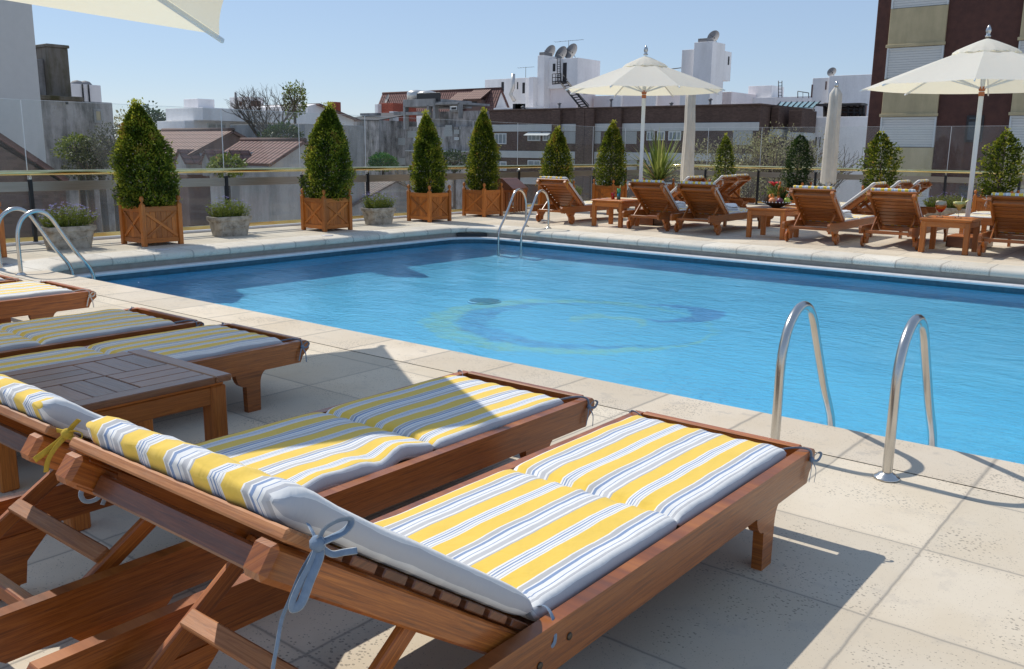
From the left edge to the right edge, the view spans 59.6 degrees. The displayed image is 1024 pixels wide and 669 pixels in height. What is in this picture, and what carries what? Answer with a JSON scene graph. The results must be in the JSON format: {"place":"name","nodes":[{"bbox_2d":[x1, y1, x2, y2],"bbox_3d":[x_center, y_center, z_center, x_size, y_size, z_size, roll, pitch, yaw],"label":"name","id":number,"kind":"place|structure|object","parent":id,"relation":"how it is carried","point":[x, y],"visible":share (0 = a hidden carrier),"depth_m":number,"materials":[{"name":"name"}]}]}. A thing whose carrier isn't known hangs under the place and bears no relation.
{"place":"outdoors","nodes":[
{"label":"outdoors","id":0,"kind":"place"},
{"bbox_2d":[0,0,45,162],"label":"grey tower","id":1,"kind":"structure","parent":0,"point":[19,79],"depth_m":25.00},
{"bbox_2d":[0,133,68,237],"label":"dark roof house","id":2,"kind":"structure","parent":0,"point":[12,155],"depth_m":21.76,"materials":[{"name":"grey tile"}]},
{"bbox_2d":[36,43,71,95],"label":"chimney tower","id":3,"kind":"structure","parent":0,"point":[53,69],"depth_m":35.31,"materials":[{"name":"concrete"}]},
{"bbox_2d":[40,95,115,231],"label":"concrete building","id":4,"kind":"structure","parent":0,"point":[60,118],"depth_m":35.19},
{"bbox_2d":[71,80,101,101],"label":"white block","id":5,"kind":"structure","parent":4,"relation":"on","point":[87,91],"depth_m":54.09,"materials":[{"name":"paint"}]},
{"bbox_2d":[123,128,247,226],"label":"old tiled house","id":6,"kind":"structure","parent":0,"point":[194,202],"depth_m":55.71,"materials":[{"name":"tile"}]},
{"bbox_2d":[157,99,310,129],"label":"modern white house","id":7,"kind":"structure","parent":0,"point":[201,114],"depth_m":70.38,"materials":[{"name":"paint"}]},
{"bbox_2d":[172,138,323,221],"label":"red tiled house","id":8,"kind":"structure","parent":0,"point":[277,202],"depth_m":50.98,"materials":[{"name":"paint"}]},
{"bbox_2d":[255,102,360,124],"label":"pink roof house","id":9,"kind":"structure","parent":0,"point":[314,108],"depth_m":82.93,"materials":[{"name":"paint"}]},
{"bbox_2d":[379,87,509,126],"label":"red roof building","id":10,"kind":"structure","parent":0,"point":[494,97],"depth_m":117.25,"materials":[{"name":"tile"}]},
{"bbox_2d":[32,0,877,135],"label":"sky","id":11,"kind":"structure","parent":0,"point":[347,52],"materials":[{"name":"blue"}]},
{"bbox_2d":[485,74,528,107],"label":"white slab building","id":12,"kind":"structure","parent":0,"point":[515,90],"depth_m":138.28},
{"bbox_2d":[0,204,1023,668],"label":"pool deck","id":13,"kind":"structure","parent":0,"point":[864,570],"depth_m":3.48,"materials":[{"name":"stone"}]},
{"bbox_2d":[0,280,95,323],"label":"sun lounger","id":14,"kind":"object","parent":13,"relation":"on","point":[31,300],"visible":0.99,"depth_m":7.25,"materials":[{"name":"brown wood"}]},
{"bbox_2d":[0,207,95,279],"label":"pool ladder","id":15,"kind":"object","parent":13,"relation":"attached to","point":[45,236],"visible":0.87,"depth_m":11.28,"materials":[{"name":"metal"}]},
{"bbox_2d":[37,202,96,250],"bbox_3d":[-6.826,-1.679,13.723,0.520,0.720,0.904,10,15,38],"label":"stone trough","id":16,"kind":"object","parent":13,"relation":"on","point":[79,233],"visible":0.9,"depth_m":13.66,"materials":[{"name":"grey stone"}]},
{"bbox_2d":[0,306,203,357],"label":"sun lounger","id":17,"kind":"object","parent":13,"relation":"on","point":[50,333],"visible":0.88,"depth_m":5.85,"materials":[{"name":"fabric"}]},
{"bbox_2d":[0,349,231,530],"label":"side table","id":18,"kind":"object","parent":13,"relation":"on","point":[142,388],"visible":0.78,"depth_m":4.09,"materials":[{"name":"brown wood"}]},
{"bbox_2d":[8,0,223,42],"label":"square parasol","id":19,"kind":"object","parent":13,"relation":"on","point":[199,15],"visible":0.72,"depth_m":7.64,"materials":[{"name":"white fabric"}]},
{"bbox_2d":[118,195,183,246],"bbox_3d":[-5.856,-1.869,14.508,0.702,0.795,0.702,10,15,38],"label":"planter box","id":20,"kind":"object","parent":13,"relation":"on","point":[143,224],"visible":0.84,"depth_m":14.33,"materials":[{"name":"brown wood"}]},
{"bbox_2d":[107,97,182,208],"bbox_3d":[-5.864,-2.874,14.267,1.124,1.784,1.211,-6,13,-28],"label":"topiary tree","id":21,"kind":"object","parent":20,"relation":"on","point":[138,133],"visible":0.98,"depth_m":14.09,"materials":[{"name":"green plant"}]},
{"bbox_2d":[0,322,309,412],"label":"sun lounger","id":22,"kind":"object","parent":13,"relation":"on","point":[245,357],"visible":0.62,"depth_m":5.38,"materials":[{"name":"brown wood"}]},
{"bbox_2d":[206,195,252,236],"bbox_3d":[-5.065,-2.135,16.025,0.524,0.717,0.805,10,15,38],"label":"stone trough","id":23,"kind":"object","parent":13,"relation":"on","point":[225,222],"visible":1,"depth_m":15.88,"materials":[{"name":"grey stone"}]},
{"bbox_2d":[0,225,458,272],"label":"coping","id":24,"kind":"object","parent":13,"relation":"on","point":[56,264],"visible":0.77,"depth_m":14.23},
{"bbox_2d":[0,370,597,663],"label":"sun lounger","id":25,"kind":"object","parent":13,"relation":"on","point":[365,456],"visible":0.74,"depth_m":3.30,"materials":[{"name":"brown wood"}]},
{"bbox_2d":[300,188,352,231],"bbox_3d":[-3.594,-2.425,17.317,0.702,0.795,0.702,10,15,38],"label":"planter box","id":26,"kind":"object","parent":13,"relation":"on","point":[324,214],"visible":0.92,"depth_m":17.13,"materials":[{"name":"brown wood"}]},
{"bbox_2d":[297,101,361,200],"bbox_3d":[-3.506,-3.482,17.059,1.157,1.898,1.233,13,14,37],"label":"topiary tree","id":27,"kind":"object","parent":26,"relation":"on","point":[322,145],"visible":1,"depth_m":16.91,"materials":[{"name":"green plant"}]},
{"bbox_2d":[361,191,397,224],"bbox_3d":[-2.787,-2.656,18.746,0.556,0.684,0.816,10,15,38],"label":"stone trough","id":28,"kind":"object","parent":13,"relation":"on","point":[375,214],"visible":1,"depth_m":18.59,"materials":[{"name":"grey stone"}]},
{"bbox_2d":[6,203,766,245],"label":"kerb","id":29,"kind":"structure","parent":13,"relation":"on","point":[184,232],"depth_m":16.69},
{"bbox_2d":[0,98,654,242],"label":"glass railing","id":30,"kind":"object","parent":29,"relation":"on","point":[30,186],"visible":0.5,"depth_m":16.92,"materials":[{"name":"glass"}]},
{"bbox_2d":[26,410,821,668],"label":"sun lounger","id":31,"kind":"object","parent":13,"relation":"on","point":[556,555],"visible":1,"depth_m":2.40,"materials":[{"name":"brown wood"}]},
{"bbox_2d":[407,184,451,222],"bbox_3d":[-1.830,-2.910,19.752,0.702,0.795,0.702,10,15,38],"label":"planter box","id":32,"kind":"object","parent":13,"relation":"on","point":[429,206],"visible":0.94,"depth_m":19.57,"materials":[{"name":"brown wood"}]},
{"bbox_2d":[408,109,450,192],"bbox_3d":[-1.862,-3.976,19.571,0.919,1.880,0.886,7,13,38],"label":"topiary tree","id":33,"kind":"object","parent":32,"relation":"on","point":[427,163],"visible":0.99,"depth_m":19.40,"materials":[{"name":"green plant"}]},
{"bbox_2d":[462,182,502,216],"bbox_3d":[-0.702,-3.248,21.442,0.702,0.795,0.702,10,15,38],"label":"planter box","id":34,"kind":"object","parent":13,"relation":"on","point":[483,202],"visible":0.88,"depth_m":21.26,"materials":[{"name":"brown wood"}]},
{"bbox_2d":[464,107,501,189],"bbox_3d":[-0.685,-4.363,21.149,0.880,2.023,0.969,13,19,37],"label":"topiary tree","id":35,"kind":"object","parent":34,"relation":"on","point":[482,133],"visible":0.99,"depth_m":21.01,"materials":[{"name":"green plant"}]},
{"bbox_2d":[496,178,527,211],"bbox_3d":[-0.021,-3.522,22.544,0.600,0.820,0.620,10,15,38],"label":"slatted bin","id":36,"kind":"object","parent":13,"relation":"on","point":[510,186],"visible":0.55,"depth_m":22.32,"materials":[{"name":"brown wood"}]},
{"bbox_2d":[2,270,1023,497],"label":"coping","id":37,"kind":"object","parent":13,"relation":"on","point":[991,474],"visible":1,"depth_m":5.86,"materials":[{"name":"stone"}]},
{"bbox_2d":[497,188,550,258],"bbox_3d":[0.244,-2.061,18.153,0.710,1.759,0.994,10,15,38],"label":"pool ladder","id":38,"kind":"object","parent":13,"relation":"attached to","point":[529,213],"visible":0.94,"depth_m":18.04,"materials":[{"name":"metal"}]},
{"bbox_2d":[538,180,574,204],"bbox_3d":[1.169,-3.651,23.492,0.702,0.795,0.702,10,15,38],"label":"planter box","id":39,"kind":"object","parent":13,"relation":"on","point":[542,199],"visible":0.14,"depth_m":23.40,"materials":[{"name":"brown wood"}]},
{"bbox_2d":[538,125,574,183],"bbox_3d":[1.169,-4.618,23.332,0.988,1.676,0.995,7,11,38],"label":"topiary tree","id":40,"kind":"object","parent":39,"relation":"on","point":[557,140],"visible":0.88,"depth_m":23.17,"materials":[{"name":"green plant"}]},
{"bbox_2d":[530,176,629,223],"bbox_3d":[1.613,-3.099,20.321,0.971,1.012,2.800,10,15,38],"label":"sun lounger","id":41,"kind":"object","parent":13,"relation":"on","point":[564,195],"visible":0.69,"depth_m":19.60,"materials":[{"name":"brown wood"}]},
{"bbox_2d":[592,179,626,198],"bbox_3d":[2.718,-3.928,24.914,0.702,0.795,0.702,10,15,38],"label":"planter box","id":42,"kind":"object","parent":13,"relation":"on","point":[600,191],"visible":0.59,"depth_m":24.72,"materials":[{"name":"brown wood"}]},
{"bbox_2d":[592,119,629,185],"bbox_3d":[2.723,-4.987,24.683,1.044,1.883,1.060,12,16,37],"label":"topiary tree","id":43,"kind":"object","parent":42,"relation":"on","point":[615,141],"visible":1,"depth_m":24.54,"materials":[{"name":"green plant"}]},
{"bbox_2d":[591,198,639,227],"bbox_3d":[2.209,-2.591,19.019,0.780,0.560,0.780,10,15,38],"label":"side table","id":44,"kind":"object","parent":13,"relation":"on","point":[611,204],"visible":0.94,"depth_m":18.83,"materials":[{"name":"brown wood"}]},
{"bbox_2d":[639,215,662,224],"bbox_3d":[2.992,-2.525,19.606,0.620,0.190,0.620,10,15,38],"label":"parasol base","id":45,"kind":"object","parent":13,"relation":"on","point":[645,221],"visible":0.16,"depth_m":19.31,"materials":[{"name":"brown wood"}]},
{"bbox_2d":[565,46,724,208],"bbox_3d":[2.791,-4.333,19.112,3.246,3.545,3.246,-8,15,-36],"label":"open parasol","id":46,"kind":"object","parent":45,"relation":"on","point":[644,76],"visible":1,"depth_m":18.48,"materials":[{"name":"white fabric"}]},
{"bbox_2d":[643,178,674,190],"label":"planter box","id":47,"kind":"object","parent":13,"relation":"on","point":[670,187],"visible":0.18,"depth_m":26.12,"materials":[{"name":"brown wood"}]},
{"bbox_2d":[625,130,682,182],"bbox_3d":[4.253,-5.176,26.007,3.049,1.750,2.940,10,15,38],"label":"yucca","id":48,"kind":"object","parent":47,"relation":"in","point":[659,162],"visible":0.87,"depth_m":25.80,"materials":[{"name":"green plant"}]},
{"bbox_2d":[622,179,712,230],"bbox_3d":[3.432,-2.777,18.869,0.971,1.013,2.800,10,15,38],"label":"sun lounger","id":49,"kind":"object","parent":13,"relation":"on","point":[655,198],"visible":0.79,"depth_m":18.12,"materials":[{"name":"brown wood"}]},
{"bbox_2d":[630,175,742,208],"bbox_3d":[4.487,-3.635,23.065,2.800,1.013,0.971,10,15,38],"label":"sun lounger","id":50,"kind":"object","parent":13,"relation":"on","point":[724,182],"visible":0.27,"depth_m":22.52,"materials":[{"name":"brown wood"}]},
{"bbox_2d":[680,95,695,180],"bbox_3d":[4.311,-4.514,21.859,0.540,3.220,0.540,10,15,38],"label":"closed parasol","id":51,"kind":"object","parent":13,"relation":"on","point":[687,158],"visible":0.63,"depth_m":21.73,"materials":[{"name":"fabric"}]},
{"bbox_2d":[670,181,760,234],"bbox_3d":[4.285,-2.623,18.175,0.971,1.013,2.800,10,15,38],"label":"sun lounger","id":52,"kind":"object","parent":13,"relation":"on","point":[704,201],"visible":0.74,"depth_m":17.48,"materials":[{"name":"brown wood"}]},
{"bbox_2d":[709,179,739,196],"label":"planter box","id":53,"kind":"object","parent":13,"relation":"on","point":[737,192],"visible":0.12,"depth_m":26.15,"materials":[{"name":"brown wood"}]},
{"bbox_2d":[708,133,737,181],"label":"topiary tree","id":54,"kind":"object","parent":53,"relation":"on","point":[724,151],"visible":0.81,"depth_m":26.02,"materials":[{"name":"green plant"}]},
{"bbox_2d":[451,225,1023,278],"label":"coping","id":55,"kind":"object","parent":13,"relation":"on","point":[985,269],"visible":0.93,"depth_m":14.78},
{"bbox_2d":[720,174,755,207],"bbox_3d":[5.107,-3.866,24.212,2.800,1.013,0.971,10,15,38],"label":"sun lounger","id":56,"kind":"object","parent":13,"relation":"on","point":[742,181],"visible":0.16,"depth_m":23.76,"materials":[{"name":"brown wood"}]},
{"bbox_2d":[746,206,798,239],"bbox_3d":[4.935,-2.119,16.892,0.780,0.560,0.780,10,15,38],"label":"side table","id":57,"kind":"object","parent":13,"relation":"on","point":[764,212],"visible":0.88,"depth_m":16.71,"materials":[{"name":"brown wood"}]},
{"bbox_2d":[777,181,811,202],"bbox_3d":[7.820,-3.834,24.743,0.702,0.795,0.702,10,15,38],"label":"planter box","id":58,"kind":"object","parent":13,"relation":"on","point":[788,189],"visible":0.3,"depth_m":24.60,"materials":[{"name":"brown wood"}]},
{"bbox_2d":[777,133,818,187],"bbox_3d":[7.851,-4.737,24.505,0.989,1.585,0.872,-7,14,-32],"label":"topiary tree","id":59,"kind":"object","parent":58,"relation":"in","point":[792,156],"visible":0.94,"depth_m":24.42,"materials":[{"name":"green plant"}]},
{"bbox_2d":[766,182,889,228],"bbox_3d":[6.548,-2.755,18.937,2.800,1.013,0.971,10,15,38],"label":"sun lounger","id":60,"kind":"object","parent":13,"relation":"on","point":[856,201],"visible":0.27,"depth_m":18.21,"materials":[{"name":"brown wood"}]},
{"bbox_2d":[782,185,876,244],"bbox_3d":[5.989,-2.280,16.613,0.971,1.013,2.800,10,15,38],"label":"sun lounger","id":61,"kind":"object","parent":13,"relation":"on","point":[817,206],"visible":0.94,"depth_m":15.92,"materials":[{"name":"brown wood"}]},
{"bbox_2d":[820,81,841,223],"bbox_3d":[6.967,-3.941,19.536,0.540,3.100,0.540,10,15,38],"label":"closed parasol","id":62,"kind":"object","parent":13,"relation":"on","point":[828,176],"visible":0.9,"depth_m":19.39,"materials":[{"name":"fabric"}]},
{"bbox_2d":[667,126,1023,204],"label":"glass railing","id":63,"kind":"object","parent":13,"relation":"on","point":[815,176],"visible":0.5,"depth_m":25.39,"materials":[{"name":"glass"}]},
{"bbox_2d":[770,301,936,482],"bbox_3d":[1.902,0.694,4.965,0.710,1.759,0.994,10,15,38],"label":"pool ladder","id":64,"kind":"object","parent":13,"relation":"attached to","point":[886,473],"visible":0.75,"depth_m":4.69,"materials":[{"name":"metal"}]},
{"bbox_2d":[859,188,948,249],"bbox_3d":[7.072,-2.117,15.888,0.971,1.012,2.800,10,15,38],"label":"sun lounger","id":65,"kind":"object","parent":13,"relation":"on","point":[894,208],"visible":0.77,"depth_m":15.16,"materials":[{"name":"brown wood"}]},
{"bbox_2d":[922,192,972,216],"bbox_3d":[10.235,-2.976,20.964,1.164,0.705,0.552,10,15,38],"label":"stone trough","id":66,"kind":"object","parent":13,"relation":"on","point":[951,208],"visible":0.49,"depth_m":20.89,"materials":[{"name":"grey stone"}]},
{"bbox_2d":[918,215,982,255],"bbox_3d":[7.187,-1.635,14.686,0.780,0.560,0.780,10,15,38],"label":"side table","id":67,"kind":"object","parent":13,"relation":"on","point":[934,222],"visible":1,"depth_m":14.52,"materials":[{"name":"brown wood"}]},
{"bbox_2d":[945,233,993,248],"bbox_3d":[7.949,-1.622,15.529,0.620,0.190,0.620,10,15,38],"label":"parasol base","id":68,"kind":"object","parent":13,"relation":"on","point":[954,240],"visible":0.58,"depth_m":15.40,"materials":[{"name":"brown wood"}]},
{"bbox_2d":[860,25,1023,234],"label":"open parasol","id":69,"kind":"object","parent":68,"relation":"on","point":[983,67],"visible":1,"depth_m":14.75,"materials":[{"name":"white fabric"}]},
{"bbox_2d":[971,189,1019,211],"bbox_3d":[11.050,-2.906,20.451,0.802,0.795,0.802,10,15,38],"label":"planter box","id":70,"kind":"object","parent":13,"relation":"on","point":[978,203],"visible":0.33,"depth_m":20.31,"materials":[{"name":"brown wood"}]},
{"bbox_2d":[965,127,1023,196],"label":"topiary tree","id":71,"kind":"object","parent":70,"relation":"on","point":[1011,140],"visible":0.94,"depth_m":20.16,"materials":[{"name":"green plant"}]},
{"bbox_2d":[977,192,1023,255],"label":"sun lounger","id":72,"kind":"object","parent":13,"relation":"on","point":[1007,213],"visible":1,"depth_m":14.02,"materials":[{"name":"brown wood"}]},
{"bbox_2d":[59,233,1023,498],"bbox_3d":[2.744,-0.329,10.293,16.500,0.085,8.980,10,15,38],"label":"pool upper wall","id":73,"kind":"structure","parent":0,"point":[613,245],"depth_m":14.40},
{"bbox_2d":[74,237,1023,288],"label":"pool gutter","id":74,"kind":"object","parent":73,"relation":"attached to","point":[835,269],"visible":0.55,"depth_m":14.54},
{"bbox_2d":[89,239,1023,294],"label":"waterline tiles","id":75,"kind":"object","parent":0,"point":[714,262],"visible":0.37,"depth_m":14.66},
{"bbox_2d":[99,242,1023,461],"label":"pool water","id":76,"kind":"structure","parent":0,"point":[551,274],"depth_m":12.06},
{"bbox_2d":[104,243,1023,327],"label":"pool sides","id":77,"kind":"object","parent":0,"point":[230,284],"visible":0.23,"depth_m":14.51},
{"bbox_2d":[537,52,599,107],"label":"white dish tower","id":78,"kind":"structure","parent":0,"point":[556,78],"depth_m":116.74,"materials":[{"name":"paint"}]},
{"bbox_2d":[205,264,1023,463],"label":"pool basin","id":79,"kind":"object","parent":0,"point":[972,435],"visible":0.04,"depth_m":10.56,"materials":[{"name":"tile"}]},
{"bbox_2d":[488,103,816,203],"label":"brown brick block","id":80,"kind":"structure","parent":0,"point":[584,142],"depth_m":82.80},
{"bbox_2d":[594,92,755,106],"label":"long white building","id":81,"kind":"structure","parent":0,"point":[727,98],"depth_m":112.40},
{"bbox_2d":[671,38,731,104],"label":"white stepped tower","id":82,"kind":"structure","parent":0,"point":[708,60],"depth_m":102.29,"materials":[{"name":"paint"}]},
{"bbox_2d":[735,131,840,192],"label":"bare tree","id":83,"kind":"object","parent":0,"point":[779,160],"visible":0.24,"depth_m":47.87,"materials":[{"name":"brown plant"}]},
{"bbox_2d":[811,74,871,201],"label":"white corner house","id":84,"kind":"structure","parent":0,"point":[852,134],"depth_m":78.68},
{"bbox_2d":[816,103,867,116],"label":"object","id":85,"kind":"object","parent":84,"relation":"on","point":[852,109],"visible":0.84,"depth_m":78.30,"materials":[{"name":"glass"}]},
{"bbox_2d":[852,130,905,187],"bbox_3d":[9.020,-4.230,22.105,1.196,1.604,1.323,7,15,38],"label":"topiary tree","id":86,"kind":"object","parent":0,"point":[887,144],"visible":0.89,"depth_m":21.99,"materials":[{"name":"green plant"}]},
{"label":"city ground","id":87,"kind":"structure","parent":0,"visible":0},
{"bbox_2d":[50,132,99,223],"bbox_3d":[-14.378,0.183,30.752,1.617,13.986,1.616,10,15,38],"label":"green shrub","id":88,"kind":"object","parent":87,"relation":"on","point":[82,193],"visible":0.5,"depth_m":29.33,"materials":[{"name":"green plant"}]},
{"bbox_2d":[60,147,112,232],"bbox_3d":[-13.730,0.576,30.075,1.630,13.507,1.668,10,15,38],"label":"twiggy shrub","id":89,"kind":"object","parent":87,"relation":"on","point":[90,196],"visible":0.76,"depth_m":28.75,"materials":[{"name":"green plant"}]},
{"bbox_2d":[66,131,115,231],"bbox_3d":[-13.563,0.271,30.279,1.856,14.024,1.833,10,15,38],"label":"twiggy shrub","id":90,"kind":"object","parent":87,"relation":"on","point":[104,212],"visible":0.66,"depth_m":29.04,"materials":[{"name":"green plant"}]},
{"bbox_2d":[79,121,120,230],"bbox_3d":[-13.159,0.040,30.649,1.827,14.336,1.830,10,15,38],"label":"twiggy shrub","id":91,"kind":"object","parent":87,"relation":"on","point":[117,221],"visible":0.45,"depth_m":29.19,"materials":[{"name":"green plant"}]},
{"bbox_2d":[205,152,248,205],"bbox_3d":[-12.309,-1.280,39.550,1.732,13.324,1.804,2,12,7],"label":"palm shrub","id":92,"kind":"object","parent":87,"relation":"on","point":[216,162],"visible":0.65,"depth_m":38.19,"materials":[{"name":"green plant"}]},
{"bbox_2d":[225,80,309,137],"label":"bare tree","id":93,"kind":"object","parent":87,"relation":"on","point":[248,119],"visible":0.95,"depth_m":65.29,"materials":[{"name":"brown plant"}]},
{"bbox_2d":[257,121,304,137],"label":"green shrub","id":94,"kind":"object","parent":87,"relation":"on","point":[274,130],"visible":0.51,"depth_m":58.83,"materials":[{"name":"green plant"}]},
{"bbox_2d":[282,80,306,123],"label":"evergreen tree","id":95,"kind":"object","parent":87,"relation":"on","point":[303,102],"visible":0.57,"depth_m":69.14,"materials":[{"name":"green plant"}]},
{"bbox_2d":[230,124,364,202],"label":"grey party wall","id":96,"kind":"structure","parent":87,"relation":"on","point":[354,135],"depth_m":67.14,"materials":[{"name":"concrete"}]},
{"bbox_2d":[366,151,399,174],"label":"clipped hedge","id":97,"kind":"object","parent":87,"relation":"on","point":[377,159],"visible":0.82,"depth_m":81.95,"materials":[{"name":"green plant"}]},
{"bbox_2d":[354,113,416,174],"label":"roof shed","id":98,"kind":"structure","parent":87,"relation":"on","point":[379,134],"depth_m":100.44,"materials":[{"name":"concrete"}]},
{"bbox_2d":[375,103,416,121],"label":"brick cube","id":99,"kind":"object","parent":87,"relation":"on","point":[388,107],"visible":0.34,"depth_m":109.26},
{"bbox_2d":[352,181,455,215],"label":"grey roof house","id":100,"kind":"structure","parent":87,"relation":"on","point":[395,189],"depth_m":70.34,"materials":[{"name":"tile"}]},
{"bbox_2d":[396,125,490,208],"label":"dirty concrete block","id":101,"kind":"structure","parent":87,"relation":"on","point":[454,138],"depth_m":96.90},
{"bbox_2d":[360,99,489,128],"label":"roof tank platform","id":102,"kind":"structure","parent":101,"relation":"on","point":[455,115],"depth_m":96.62,"materials":[{"name":"concrete"}]},
{"bbox_2d":[442,148,468,207],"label":"tree","id":103,"kind":"object","parent":87,"relation":"on","point":[454,161],"visible":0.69,"depth_m":76.82,"materials":[{"name":"green plant"}]},
{"bbox_2d":[666,137,752,188],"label":"pale tree","id":104,"kind":"object","parent":87,"relation":"on","point":[711,154],"visible":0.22,"depth_m":49.15,"materials":[{"name":"green plant"}]},
{"bbox_2d":[735,121,819,199],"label":"pale tree","id":105,"kind":"object","parent":87,"relation":"on","point":[773,157],"visible":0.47,"depth_m":47.72,"materials":[{"name":"green plant"}]},
{"bbox_2d":[748,81,810,108],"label":"white terrace house","id":106,"kind":"structure","parent":87,"relation":"on","point":[771,94],"depth_m":110.46,"materials":[{"name":"paint"}]},
{"bbox_2d":[861,0,1023,206],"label":"brown high rise","id":107,"kind":"structure","parent":87,"relation":"on","point":[910,35],"depth_m":32.76,"materials":[{"name":"paint"}]},
{"bbox_2d":[878,117,936,146],"bbox_3d":[14.848,-7.607,33.603,1.984,1.111,0.097,10,15,38],"label":"window","id":108,"kind":"structure","parent":107,"relation":"in","point":[923,135],"depth_m":33.52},
{"bbox_2d":[884,45,944,78],"bbox_3d":[14.876,-10.067,33.093,1.984,1.111,0.097,10,15,38],"label":"window","id":109,"kind":"structure","parent":107,"relation":"in","point":[902,60],"depth_m":33.17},
{"bbox_2d":[891,0,948,8],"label":"window","id":110,"kind":"structure","parent":107,"relation":"in","point":[895,4],"depth_m":32.77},
{"bbox_2d":[964,115,984,141],"bbox_3d":[16.647,-7.407,32.195,0.569,0.944,0.057,10,15,38],"label":"bathroom window","id":111,"kind":"structure","parent":107,"relation":"in","point":[971,119],"depth_m":32.22,"materials":[{"name":"glass"}]},
{"bbox_2d":[1006,115,1023,147],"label":"window","id":112,"kind":"structure","parent":107,"relation":"in","point":[1016,123],"depth_m":31.32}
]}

